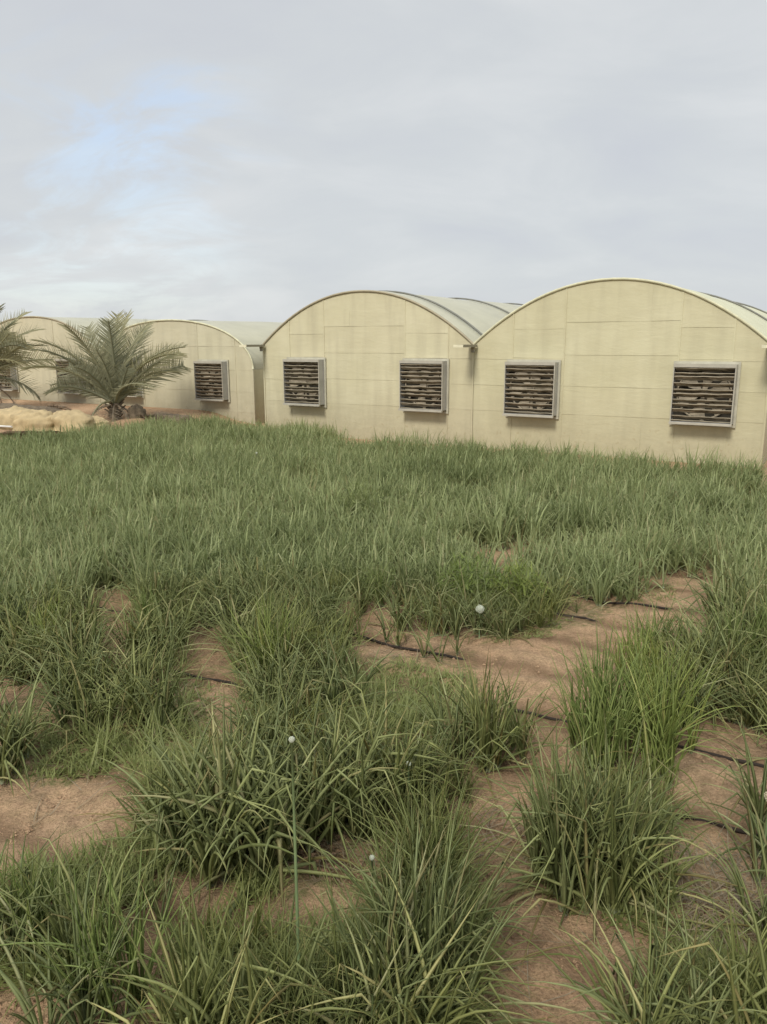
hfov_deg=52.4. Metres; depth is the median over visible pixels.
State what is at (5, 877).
onion clump
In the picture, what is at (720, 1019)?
onion clump
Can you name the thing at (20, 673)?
onion clump
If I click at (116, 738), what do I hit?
weeds
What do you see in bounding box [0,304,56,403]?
date palm
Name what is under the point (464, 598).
onion clump
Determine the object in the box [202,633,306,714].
onion clump
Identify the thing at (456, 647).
onion plant
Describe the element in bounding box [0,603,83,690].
onion clump
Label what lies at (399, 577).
onion clump
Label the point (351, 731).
onion clump
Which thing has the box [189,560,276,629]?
onion clump
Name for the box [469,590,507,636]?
onion plant
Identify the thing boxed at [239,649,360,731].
onion clump
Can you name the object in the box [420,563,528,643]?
onion clump
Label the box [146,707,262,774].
onion clump
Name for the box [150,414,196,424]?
soil heap
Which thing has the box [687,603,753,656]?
onion clump
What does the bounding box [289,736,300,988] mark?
onion flower
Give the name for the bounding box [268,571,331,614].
onion clump
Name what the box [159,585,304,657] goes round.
onion clump
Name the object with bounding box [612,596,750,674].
onion clump
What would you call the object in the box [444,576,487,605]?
onion clump
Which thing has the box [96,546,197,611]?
onion clump
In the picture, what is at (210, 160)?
sky
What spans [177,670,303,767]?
onion clump
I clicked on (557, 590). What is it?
onion clump
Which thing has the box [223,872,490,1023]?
onion clump
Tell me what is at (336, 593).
onion clump
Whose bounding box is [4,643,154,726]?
onion clump
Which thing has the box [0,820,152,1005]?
onion clump
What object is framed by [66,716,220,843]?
onion clump
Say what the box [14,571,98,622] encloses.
onion clump
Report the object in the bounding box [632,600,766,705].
onion clump
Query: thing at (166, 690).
onion clump
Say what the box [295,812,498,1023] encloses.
onion clump
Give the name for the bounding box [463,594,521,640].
onion clump
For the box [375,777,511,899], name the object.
onion clump
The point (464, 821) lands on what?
onion clump
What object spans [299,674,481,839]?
onion clump
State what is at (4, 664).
onion clump
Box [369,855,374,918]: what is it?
onion flower
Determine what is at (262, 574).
onion clump
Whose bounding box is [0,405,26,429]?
sack
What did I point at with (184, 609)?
onion clump
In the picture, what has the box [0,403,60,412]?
soil bank
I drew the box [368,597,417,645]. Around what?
onion plant
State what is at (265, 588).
onion clump
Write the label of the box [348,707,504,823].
onion clump
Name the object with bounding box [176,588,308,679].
onion clump
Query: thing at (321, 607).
onion clump
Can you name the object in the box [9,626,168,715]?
onion clump
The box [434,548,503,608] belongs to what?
leafy weed
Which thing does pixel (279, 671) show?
onion clump
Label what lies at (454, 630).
onion clump
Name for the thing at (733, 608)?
onion clump
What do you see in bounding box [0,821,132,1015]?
onion clump
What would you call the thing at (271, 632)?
onion clump
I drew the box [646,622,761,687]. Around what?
onion clump
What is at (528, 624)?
onion clump
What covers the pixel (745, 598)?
onion clump
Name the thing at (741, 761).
drip hose
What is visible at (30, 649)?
onion clump
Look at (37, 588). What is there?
onion clump
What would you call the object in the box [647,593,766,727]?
onion clump
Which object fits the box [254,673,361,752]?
onion clump
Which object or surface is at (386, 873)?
onion clump
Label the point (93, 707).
onion clump
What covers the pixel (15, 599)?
onion clump
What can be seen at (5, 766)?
onion clump
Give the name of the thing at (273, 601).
onion clump
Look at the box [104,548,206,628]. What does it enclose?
onion clump
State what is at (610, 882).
onion clump
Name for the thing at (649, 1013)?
onion clump
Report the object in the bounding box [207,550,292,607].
onion clump
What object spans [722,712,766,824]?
onion plant
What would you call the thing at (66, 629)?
onion clump
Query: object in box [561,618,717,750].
onion clump
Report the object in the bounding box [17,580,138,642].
onion clump
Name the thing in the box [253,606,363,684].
onion clump
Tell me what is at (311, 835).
onion clump
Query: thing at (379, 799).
onion clump
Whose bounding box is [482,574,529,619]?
onion clump
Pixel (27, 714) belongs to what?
onion clump
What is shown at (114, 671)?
onion clump
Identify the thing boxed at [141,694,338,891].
onion clump
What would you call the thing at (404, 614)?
onion clump
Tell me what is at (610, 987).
onion clump
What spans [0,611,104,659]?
onion clump
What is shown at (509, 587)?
onion clump
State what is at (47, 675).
onion clump
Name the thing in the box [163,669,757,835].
drip hose
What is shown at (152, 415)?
dry frond pile
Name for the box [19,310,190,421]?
date palm
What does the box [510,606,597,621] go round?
drip hose
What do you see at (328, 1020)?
onion clump
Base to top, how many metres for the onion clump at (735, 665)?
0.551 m
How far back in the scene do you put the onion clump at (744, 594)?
6.36 m
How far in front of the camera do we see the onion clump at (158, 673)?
5.49 m
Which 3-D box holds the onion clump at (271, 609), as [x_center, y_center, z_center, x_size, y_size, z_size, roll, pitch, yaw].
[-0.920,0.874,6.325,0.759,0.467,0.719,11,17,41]
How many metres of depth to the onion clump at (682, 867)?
3.41 m
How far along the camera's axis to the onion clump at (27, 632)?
5.94 m
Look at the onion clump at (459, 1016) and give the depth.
2.61 m
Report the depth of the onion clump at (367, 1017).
2.73 m
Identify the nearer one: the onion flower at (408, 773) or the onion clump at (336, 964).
the onion clump at (336, 964)
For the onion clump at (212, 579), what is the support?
on the ground
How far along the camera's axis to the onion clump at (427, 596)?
6.89 m
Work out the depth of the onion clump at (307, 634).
5.59 m
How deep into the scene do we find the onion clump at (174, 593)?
6.85 m
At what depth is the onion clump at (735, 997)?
2.64 m
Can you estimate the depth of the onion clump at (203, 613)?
6.73 m
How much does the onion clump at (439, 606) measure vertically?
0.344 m
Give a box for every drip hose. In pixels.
[83,603,763,767]
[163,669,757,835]
[352,634,722,716]
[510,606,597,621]
[574,595,671,609]
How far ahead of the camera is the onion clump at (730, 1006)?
2.73 m
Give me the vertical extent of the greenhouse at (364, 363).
3.636 m
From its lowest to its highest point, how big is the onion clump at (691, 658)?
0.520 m
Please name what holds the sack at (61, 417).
on the ground
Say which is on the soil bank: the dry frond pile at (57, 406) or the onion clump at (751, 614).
the dry frond pile at (57, 406)
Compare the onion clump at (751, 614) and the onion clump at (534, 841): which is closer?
the onion clump at (534, 841)
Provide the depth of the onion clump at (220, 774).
3.58 m
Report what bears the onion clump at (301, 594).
on the ground
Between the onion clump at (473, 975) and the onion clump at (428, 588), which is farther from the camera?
the onion clump at (428, 588)
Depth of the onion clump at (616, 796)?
3.46 m
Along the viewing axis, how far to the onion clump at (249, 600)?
6.83 m
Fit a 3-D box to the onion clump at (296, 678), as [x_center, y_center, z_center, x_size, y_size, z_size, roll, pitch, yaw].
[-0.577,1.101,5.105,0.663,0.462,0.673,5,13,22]
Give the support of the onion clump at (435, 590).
on the ground
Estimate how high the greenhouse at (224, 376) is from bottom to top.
3.107 m
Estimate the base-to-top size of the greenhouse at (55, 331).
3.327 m
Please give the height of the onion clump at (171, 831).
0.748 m
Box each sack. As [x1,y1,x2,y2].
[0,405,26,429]
[10,409,53,430]
[49,409,95,432]
[92,416,111,428]
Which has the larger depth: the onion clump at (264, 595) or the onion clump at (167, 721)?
the onion clump at (264, 595)
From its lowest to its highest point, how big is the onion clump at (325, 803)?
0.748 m
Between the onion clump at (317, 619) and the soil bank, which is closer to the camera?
the onion clump at (317, 619)
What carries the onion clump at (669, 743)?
on the ground
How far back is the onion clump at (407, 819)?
3.41 m
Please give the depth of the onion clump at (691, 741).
4.57 m
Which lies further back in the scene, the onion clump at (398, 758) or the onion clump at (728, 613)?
the onion clump at (728, 613)
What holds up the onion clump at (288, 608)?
on the ground
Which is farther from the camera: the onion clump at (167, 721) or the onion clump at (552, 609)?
the onion clump at (552, 609)
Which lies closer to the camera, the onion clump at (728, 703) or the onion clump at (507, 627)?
the onion clump at (728, 703)
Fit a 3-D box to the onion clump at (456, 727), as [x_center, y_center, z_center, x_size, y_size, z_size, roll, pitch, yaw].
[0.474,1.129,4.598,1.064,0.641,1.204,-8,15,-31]
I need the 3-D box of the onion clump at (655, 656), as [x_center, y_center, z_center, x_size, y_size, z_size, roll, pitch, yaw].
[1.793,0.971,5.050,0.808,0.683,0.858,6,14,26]
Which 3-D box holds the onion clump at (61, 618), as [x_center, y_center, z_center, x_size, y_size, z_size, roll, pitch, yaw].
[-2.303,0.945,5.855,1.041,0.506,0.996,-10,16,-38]
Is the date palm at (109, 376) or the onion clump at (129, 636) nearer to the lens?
the onion clump at (129, 636)
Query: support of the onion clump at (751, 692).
on the ground
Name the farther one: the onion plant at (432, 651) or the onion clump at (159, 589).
the onion clump at (159, 589)
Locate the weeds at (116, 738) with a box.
[0,536,766,1023]
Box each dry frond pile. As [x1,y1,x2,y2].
[45,400,71,409]
[141,410,169,418]
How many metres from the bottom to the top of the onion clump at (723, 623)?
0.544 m
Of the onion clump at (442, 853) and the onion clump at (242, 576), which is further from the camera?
the onion clump at (242, 576)
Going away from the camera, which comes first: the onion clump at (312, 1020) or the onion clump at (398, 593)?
the onion clump at (312, 1020)
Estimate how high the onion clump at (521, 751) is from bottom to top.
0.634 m
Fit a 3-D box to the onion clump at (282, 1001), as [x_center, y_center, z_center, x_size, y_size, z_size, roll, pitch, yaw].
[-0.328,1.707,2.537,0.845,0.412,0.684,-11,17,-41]
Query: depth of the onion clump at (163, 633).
6.00 m
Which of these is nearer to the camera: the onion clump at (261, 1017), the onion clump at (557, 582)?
the onion clump at (261, 1017)
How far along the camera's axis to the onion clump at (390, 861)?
3.34 m
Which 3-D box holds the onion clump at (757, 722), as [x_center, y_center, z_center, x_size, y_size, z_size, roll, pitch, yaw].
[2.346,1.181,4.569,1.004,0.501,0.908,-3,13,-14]
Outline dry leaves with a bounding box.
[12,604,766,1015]
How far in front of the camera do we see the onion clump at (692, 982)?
2.66 m
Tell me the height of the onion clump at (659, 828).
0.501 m
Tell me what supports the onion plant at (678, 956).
on the ground
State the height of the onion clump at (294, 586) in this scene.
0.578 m
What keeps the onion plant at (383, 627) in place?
on the ground
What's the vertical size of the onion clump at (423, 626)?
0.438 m
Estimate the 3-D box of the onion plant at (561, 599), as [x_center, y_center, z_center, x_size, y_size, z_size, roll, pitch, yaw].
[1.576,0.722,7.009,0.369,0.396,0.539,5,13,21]
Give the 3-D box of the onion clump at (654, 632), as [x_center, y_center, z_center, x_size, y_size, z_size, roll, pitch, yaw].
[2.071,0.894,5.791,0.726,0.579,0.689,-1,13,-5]
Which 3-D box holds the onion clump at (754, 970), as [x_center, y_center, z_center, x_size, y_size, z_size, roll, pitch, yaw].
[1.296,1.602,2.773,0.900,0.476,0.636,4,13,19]
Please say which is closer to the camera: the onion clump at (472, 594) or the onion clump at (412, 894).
the onion clump at (412, 894)
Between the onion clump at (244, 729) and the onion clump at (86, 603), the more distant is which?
the onion clump at (86, 603)
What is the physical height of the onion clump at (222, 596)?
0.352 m
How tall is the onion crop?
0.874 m
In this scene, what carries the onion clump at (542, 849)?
on the ground
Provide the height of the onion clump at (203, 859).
0.758 m
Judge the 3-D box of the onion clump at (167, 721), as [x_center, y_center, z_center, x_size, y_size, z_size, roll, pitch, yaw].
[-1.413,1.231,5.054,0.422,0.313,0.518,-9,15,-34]
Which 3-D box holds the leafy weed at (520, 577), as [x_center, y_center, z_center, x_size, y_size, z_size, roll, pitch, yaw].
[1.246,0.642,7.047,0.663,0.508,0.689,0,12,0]
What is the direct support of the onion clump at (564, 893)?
on the ground
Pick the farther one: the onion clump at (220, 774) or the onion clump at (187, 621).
the onion clump at (187, 621)
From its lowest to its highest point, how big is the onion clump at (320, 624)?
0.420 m
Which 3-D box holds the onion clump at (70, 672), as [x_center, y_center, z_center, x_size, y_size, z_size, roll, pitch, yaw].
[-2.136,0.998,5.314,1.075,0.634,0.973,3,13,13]
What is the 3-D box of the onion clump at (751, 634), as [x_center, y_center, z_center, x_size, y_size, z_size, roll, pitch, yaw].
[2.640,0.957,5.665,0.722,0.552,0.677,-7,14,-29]
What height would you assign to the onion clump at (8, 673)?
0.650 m
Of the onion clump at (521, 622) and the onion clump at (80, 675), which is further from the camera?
the onion clump at (521, 622)
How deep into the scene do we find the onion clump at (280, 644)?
5.44 m
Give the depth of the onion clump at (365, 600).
6.94 m
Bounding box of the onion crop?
[0,408,766,621]
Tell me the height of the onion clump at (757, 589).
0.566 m
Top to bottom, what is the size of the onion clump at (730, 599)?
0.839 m
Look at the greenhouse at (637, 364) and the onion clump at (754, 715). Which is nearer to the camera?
the onion clump at (754, 715)
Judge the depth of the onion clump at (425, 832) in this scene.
3.42 m
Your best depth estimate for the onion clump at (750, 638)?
5.45 m
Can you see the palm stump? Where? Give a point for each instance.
(136, 410)
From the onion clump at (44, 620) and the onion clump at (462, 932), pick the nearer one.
the onion clump at (462, 932)
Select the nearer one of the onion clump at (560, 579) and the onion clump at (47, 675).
the onion clump at (47, 675)
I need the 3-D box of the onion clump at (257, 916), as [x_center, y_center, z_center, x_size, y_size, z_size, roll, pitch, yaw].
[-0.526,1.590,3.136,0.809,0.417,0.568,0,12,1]
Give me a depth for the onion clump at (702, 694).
4.84 m
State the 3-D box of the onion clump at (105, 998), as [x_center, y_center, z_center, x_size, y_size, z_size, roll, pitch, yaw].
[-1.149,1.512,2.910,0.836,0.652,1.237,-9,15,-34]
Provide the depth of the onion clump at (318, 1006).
2.57 m
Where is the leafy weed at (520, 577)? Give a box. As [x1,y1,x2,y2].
[488,557,552,613]
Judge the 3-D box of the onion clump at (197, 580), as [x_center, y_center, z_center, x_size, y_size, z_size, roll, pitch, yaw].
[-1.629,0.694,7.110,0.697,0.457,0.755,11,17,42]
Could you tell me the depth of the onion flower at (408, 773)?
3.94 m
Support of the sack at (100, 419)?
on the ground
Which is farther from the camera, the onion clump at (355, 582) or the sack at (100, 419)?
the sack at (100, 419)
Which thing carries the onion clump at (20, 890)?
on the ground
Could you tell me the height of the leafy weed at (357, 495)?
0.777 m
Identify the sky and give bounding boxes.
[0,0,766,321]
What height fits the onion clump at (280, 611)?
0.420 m
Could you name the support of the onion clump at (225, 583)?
on the ground
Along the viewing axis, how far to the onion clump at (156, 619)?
6.40 m
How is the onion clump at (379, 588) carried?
on the ground
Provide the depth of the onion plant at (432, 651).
5.97 m
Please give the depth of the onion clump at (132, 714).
5.00 m
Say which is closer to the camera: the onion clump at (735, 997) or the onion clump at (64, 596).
the onion clump at (735, 997)
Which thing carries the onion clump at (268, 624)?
on the ground
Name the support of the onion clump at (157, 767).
on the ground
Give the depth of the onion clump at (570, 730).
4.57 m
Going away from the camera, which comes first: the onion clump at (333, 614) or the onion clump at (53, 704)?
the onion clump at (53, 704)
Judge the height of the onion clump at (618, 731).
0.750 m
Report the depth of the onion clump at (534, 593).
7.04 m
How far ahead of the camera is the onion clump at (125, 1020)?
2.51 m
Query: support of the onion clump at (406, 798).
on the ground
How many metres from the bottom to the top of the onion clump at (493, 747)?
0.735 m
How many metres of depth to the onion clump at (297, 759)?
4.12 m
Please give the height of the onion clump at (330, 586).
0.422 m
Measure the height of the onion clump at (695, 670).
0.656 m
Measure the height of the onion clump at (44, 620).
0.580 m
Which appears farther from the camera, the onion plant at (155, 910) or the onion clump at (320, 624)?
the onion clump at (320, 624)
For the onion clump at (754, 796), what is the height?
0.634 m
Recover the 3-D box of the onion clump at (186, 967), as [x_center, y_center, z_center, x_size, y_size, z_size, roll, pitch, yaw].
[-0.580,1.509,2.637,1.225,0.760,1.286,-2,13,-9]
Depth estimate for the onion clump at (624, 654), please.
5.59 m
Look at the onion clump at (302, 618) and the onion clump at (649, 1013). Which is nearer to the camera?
the onion clump at (649, 1013)
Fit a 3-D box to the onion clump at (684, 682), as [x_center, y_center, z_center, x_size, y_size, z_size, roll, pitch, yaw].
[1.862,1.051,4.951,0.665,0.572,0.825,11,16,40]
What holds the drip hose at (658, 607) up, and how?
on the ground
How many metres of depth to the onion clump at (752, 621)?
5.83 m
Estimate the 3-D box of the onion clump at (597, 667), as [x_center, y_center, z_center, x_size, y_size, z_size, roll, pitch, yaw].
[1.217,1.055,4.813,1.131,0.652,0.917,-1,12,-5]
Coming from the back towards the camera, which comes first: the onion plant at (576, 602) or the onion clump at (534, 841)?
the onion plant at (576, 602)
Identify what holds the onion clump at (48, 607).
on the ground
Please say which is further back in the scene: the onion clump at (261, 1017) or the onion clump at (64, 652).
the onion clump at (64, 652)
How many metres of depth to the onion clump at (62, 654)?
5.47 m
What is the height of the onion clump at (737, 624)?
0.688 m
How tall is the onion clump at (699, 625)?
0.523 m
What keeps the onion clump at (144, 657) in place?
on the ground
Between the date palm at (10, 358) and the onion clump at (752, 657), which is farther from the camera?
the date palm at (10, 358)
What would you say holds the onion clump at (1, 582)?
on the ground
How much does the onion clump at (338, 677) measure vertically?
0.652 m
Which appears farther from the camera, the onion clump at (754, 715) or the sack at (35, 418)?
the sack at (35, 418)
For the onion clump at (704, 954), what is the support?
on the ground
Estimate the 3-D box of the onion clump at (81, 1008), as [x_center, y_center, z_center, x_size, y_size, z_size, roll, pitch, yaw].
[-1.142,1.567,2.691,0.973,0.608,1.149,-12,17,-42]
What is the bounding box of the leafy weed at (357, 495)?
[332,469,392,522]
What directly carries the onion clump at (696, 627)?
on the ground
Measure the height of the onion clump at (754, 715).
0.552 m
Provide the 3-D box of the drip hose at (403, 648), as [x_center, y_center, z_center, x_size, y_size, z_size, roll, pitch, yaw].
[0.738,1.186,5.998,9.481,0.102,0.040,7,14,30]
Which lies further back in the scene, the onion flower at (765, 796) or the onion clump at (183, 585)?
the onion clump at (183, 585)
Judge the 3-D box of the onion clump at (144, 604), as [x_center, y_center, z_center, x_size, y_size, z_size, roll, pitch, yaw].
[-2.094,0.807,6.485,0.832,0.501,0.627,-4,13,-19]
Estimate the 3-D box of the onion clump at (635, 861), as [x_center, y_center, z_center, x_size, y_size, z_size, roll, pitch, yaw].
[1.015,1.460,3.493,1.004,0.501,1.079,0,12,0]
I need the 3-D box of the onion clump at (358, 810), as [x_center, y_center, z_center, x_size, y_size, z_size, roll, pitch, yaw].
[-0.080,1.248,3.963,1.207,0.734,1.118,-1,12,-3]
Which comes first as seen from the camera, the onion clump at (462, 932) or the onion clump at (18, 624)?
the onion clump at (462, 932)
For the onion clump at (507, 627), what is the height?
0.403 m
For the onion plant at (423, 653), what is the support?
on the ground
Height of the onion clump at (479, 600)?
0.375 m
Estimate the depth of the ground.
4.29 m
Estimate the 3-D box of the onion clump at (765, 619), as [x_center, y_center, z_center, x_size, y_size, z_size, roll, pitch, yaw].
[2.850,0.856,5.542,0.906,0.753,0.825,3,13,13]
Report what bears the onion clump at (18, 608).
on the ground
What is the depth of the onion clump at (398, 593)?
7.18 m
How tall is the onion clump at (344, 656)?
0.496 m
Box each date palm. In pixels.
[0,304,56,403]
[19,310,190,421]
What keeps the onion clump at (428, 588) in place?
on the ground
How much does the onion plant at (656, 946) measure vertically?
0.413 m
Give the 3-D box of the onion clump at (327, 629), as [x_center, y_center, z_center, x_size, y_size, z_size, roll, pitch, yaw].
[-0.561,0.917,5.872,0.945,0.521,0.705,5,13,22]
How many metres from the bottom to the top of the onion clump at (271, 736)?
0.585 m
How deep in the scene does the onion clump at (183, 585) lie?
7.14 m
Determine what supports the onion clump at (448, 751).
on the ground
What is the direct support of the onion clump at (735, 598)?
on the ground
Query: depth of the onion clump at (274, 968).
2.78 m
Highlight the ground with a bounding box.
[0,399,766,1023]
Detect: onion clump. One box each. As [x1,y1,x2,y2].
[0,560,91,625]
[0,564,47,620]
[0,569,59,638]
[0,580,76,633]
[0,584,56,643]
[0,587,50,664]
[0,597,46,682]
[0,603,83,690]
[0,604,99,665]
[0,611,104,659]
[0,617,87,688]
[0,625,52,715]
[0,649,68,791]
[0,666,56,800]
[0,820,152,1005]
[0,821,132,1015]
[0,823,184,1023]
[0,825,117,960]
[0,826,97,969]
[0,842,217,1023]
[1,583,93,641]
[3,610,117,683]
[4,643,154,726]
[6,603,86,661]
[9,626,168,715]
[11,591,133,665]
[11,605,169,729]
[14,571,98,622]
[16,621,123,696]
[16,628,121,705]
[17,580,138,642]
[19,599,123,667]
[22,654,155,766]
[32,621,109,697]
[34,564,128,638]
[34,569,106,617]
[35,633,158,720]
[65,929,349,1023]
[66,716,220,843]
[67,633,187,729]
[73,727,295,865]
[75,625,205,707]
[84,589,184,670]
[85,588,195,650]
[90,856,361,1023]
[91,635,232,750]
[91,699,364,904]
[93,642,218,754]
[93,692,297,899]
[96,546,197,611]
[96,870,363,1023]
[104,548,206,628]
[104,574,171,645]
[107,583,214,663]
[107,693,377,937]
[111,589,227,671]
[111,616,209,698]
[121,669,395,929]
[128,569,183,609]
[136,685,200,730]
[139,562,222,606]
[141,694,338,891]
[145,578,208,616]
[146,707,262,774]
[150,882,362,1023]
[158,849,327,967]
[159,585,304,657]
[161,584,209,627]
[172,563,239,609]
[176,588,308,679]
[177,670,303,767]
[178,560,244,605]
[178,655,346,754]
[180,585,234,634]
[187,560,250,610]
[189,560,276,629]
[193,688,393,831]
[196,576,243,625]
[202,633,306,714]
[203,584,336,686]
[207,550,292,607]
[209,554,277,603]
[209,930,416,1023]
[211,598,327,695]
[214,883,424,1023]
[217,605,350,714]
[217,929,408,1023]
[220,568,312,624]
[221,619,345,726]
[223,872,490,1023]
[225,588,340,697]
[226,551,295,595]
[226,576,278,619]
[228,572,297,617]
[230,596,363,677]
[231,587,312,640]
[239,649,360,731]
[240,579,308,638]
[241,685,405,878]
[244,620,413,725]
[248,648,341,703]
[250,583,296,616]
[251,594,315,638]
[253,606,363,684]
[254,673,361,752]
[261,542,342,604]
[261,843,507,1023]
[262,676,478,848]
[262,692,403,783]
[265,598,343,640]
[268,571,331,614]
[268,578,352,632]
[270,598,367,661]
[271,921,427,1023]
[274,571,339,617]
[279,568,357,631]
[279,604,362,649]
[283,898,481,1023]
[288,559,366,616]
[290,860,562,1023]
[291,585,362,643]
[293,803,531,1023]
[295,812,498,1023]
[298,820,516,1019]
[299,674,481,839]
[301,559,357,601]
[301,615,378,681]
[301,703,450,868]
[313,584,395,659]
[316,690,420,759]
[319,722,472,852]
[320,553,388,599]
[330,759,523,929]
[334,568,400,617]
[334,806,487,938]
[337,840,554,1023]
[347,760,519,919]
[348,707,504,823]
[349,798,558,969]
[354,654,530,801]
[356,558,398,606]
[357,578,439,642]
[357,759,513,873]
[358,825,612,1023]
[373,570,426,608]
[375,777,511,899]
[377,548,433,605]
[383,694,519,809]
[385,573,430,613]
[392,573,482,623]
[401,582,471,641]
[406,567,457,602]
[406,570,501,639]
[410,574,469,607]
[411,642,565,800]
[418,590,461,626]
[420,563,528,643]
[427,747,501,809]
[431,663,581,783]
[437,575,500,621]
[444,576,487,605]
[445,726,701,977]
[459,585,495,619]
[459,742,629,925]
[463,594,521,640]
[469,593,541,647]
[470,706,762,968]
[471,564,514,606]
[471,727,704,953]
[475,716,727,915]
[476,583,548,635]
[481,570,537,607]
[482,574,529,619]
[505,566,558,612]
[506,894,731,1023]
[507,587,577,637]
[508,580,587,627]
[508,753,745,953]
[529,569,579,614]
[530,615,680,759]
[530,637,650,809]
[530,865,766,1023]
[532,566,576,612]
[533,571,591,607]
[539,745,754,928]
[546,634,681,782]
[554,924,751,1023]
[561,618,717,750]
[569,605,668,679]
[576,643,758,811]
[601,613,719,719]
[604,790,738,932]
[610,635,762,753]
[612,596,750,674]
[615,588,700,665]
[619,873,766,1008]
[626,630,730,731]
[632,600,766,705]
[632,618,725,672]
[634,621,740,736]
[638,649,765,756]
[639,948,766,1023]
[640,931,766,1023]
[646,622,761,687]
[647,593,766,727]
[649,738,766,894]
[653,805,766,947]
[656,856,766,1023]
[657,602,742,661]
[658,605,754,669]
[660,625,766,718]
[663,553,766,627]
[663,557,766,655]
[663,620,758,698]
[668,645,766,748]
[673,587,766,658]
[676,929,741,990]
[679,713,766,852]
[684,583,766,678]
[685,588,765,634]
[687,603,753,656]
[688,601,765,654]
[691,557,766,660]
[696,577,763,627]
[706,645,766,745]
[707,590,766,639]
[709,652,766,732]
[710,568,766,637]
[712,624,766,694]
[714,670,766,769]
[717,574,764,619]
[717,602,766,677]
[720,605,764,683]
[725,582,766,672]
[728,571,766,609]
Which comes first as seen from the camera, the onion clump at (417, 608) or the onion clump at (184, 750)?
the onion clump at (184, 750)
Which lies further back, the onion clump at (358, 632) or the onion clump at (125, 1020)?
the onion clump at (358, 632)
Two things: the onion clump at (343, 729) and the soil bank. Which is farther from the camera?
the soil bank
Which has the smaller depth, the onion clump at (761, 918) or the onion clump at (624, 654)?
the onion clump at (761, 918)
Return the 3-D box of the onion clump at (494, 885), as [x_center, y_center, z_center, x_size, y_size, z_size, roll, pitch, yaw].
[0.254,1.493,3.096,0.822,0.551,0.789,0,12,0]
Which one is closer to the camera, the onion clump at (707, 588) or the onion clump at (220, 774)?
the onion clump at (220, 774)
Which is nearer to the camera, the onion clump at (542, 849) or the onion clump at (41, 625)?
the onion clump at (542, 849)
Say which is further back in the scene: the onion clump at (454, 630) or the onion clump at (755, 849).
the onion clump at (454, 630)
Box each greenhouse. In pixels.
[0,316,207,403]
[100,319,282,423]
[239,290,523,446]
[472,277,766,467]
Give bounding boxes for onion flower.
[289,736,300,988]
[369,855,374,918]
[406,761,410,782]
[475,605,484,638]
[761,792,766,859]
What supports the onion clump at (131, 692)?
on the ground
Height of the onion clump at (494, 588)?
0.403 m
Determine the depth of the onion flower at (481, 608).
6.37 m
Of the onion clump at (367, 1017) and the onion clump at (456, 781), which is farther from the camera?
the onion clump at (456, 781)
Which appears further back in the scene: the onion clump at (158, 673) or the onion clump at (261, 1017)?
the onion clump at (158, 673)
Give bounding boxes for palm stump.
[127,404,146,418]
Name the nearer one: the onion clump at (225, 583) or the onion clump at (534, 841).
the onion clump at (534, 841)
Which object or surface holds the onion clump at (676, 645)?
on the ground
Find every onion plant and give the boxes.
[113,838,192,927]
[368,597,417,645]
[372,595,411,642]
[399,587,452,657]
[404,620,457,661]
[437,617,480,654]
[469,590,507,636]
[540,584,575,612]
[564,586,589,613]
[619,873,728,977]
[651,919,707,1004]
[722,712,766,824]
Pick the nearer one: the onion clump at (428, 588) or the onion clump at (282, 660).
the onion clump at (282, 660)

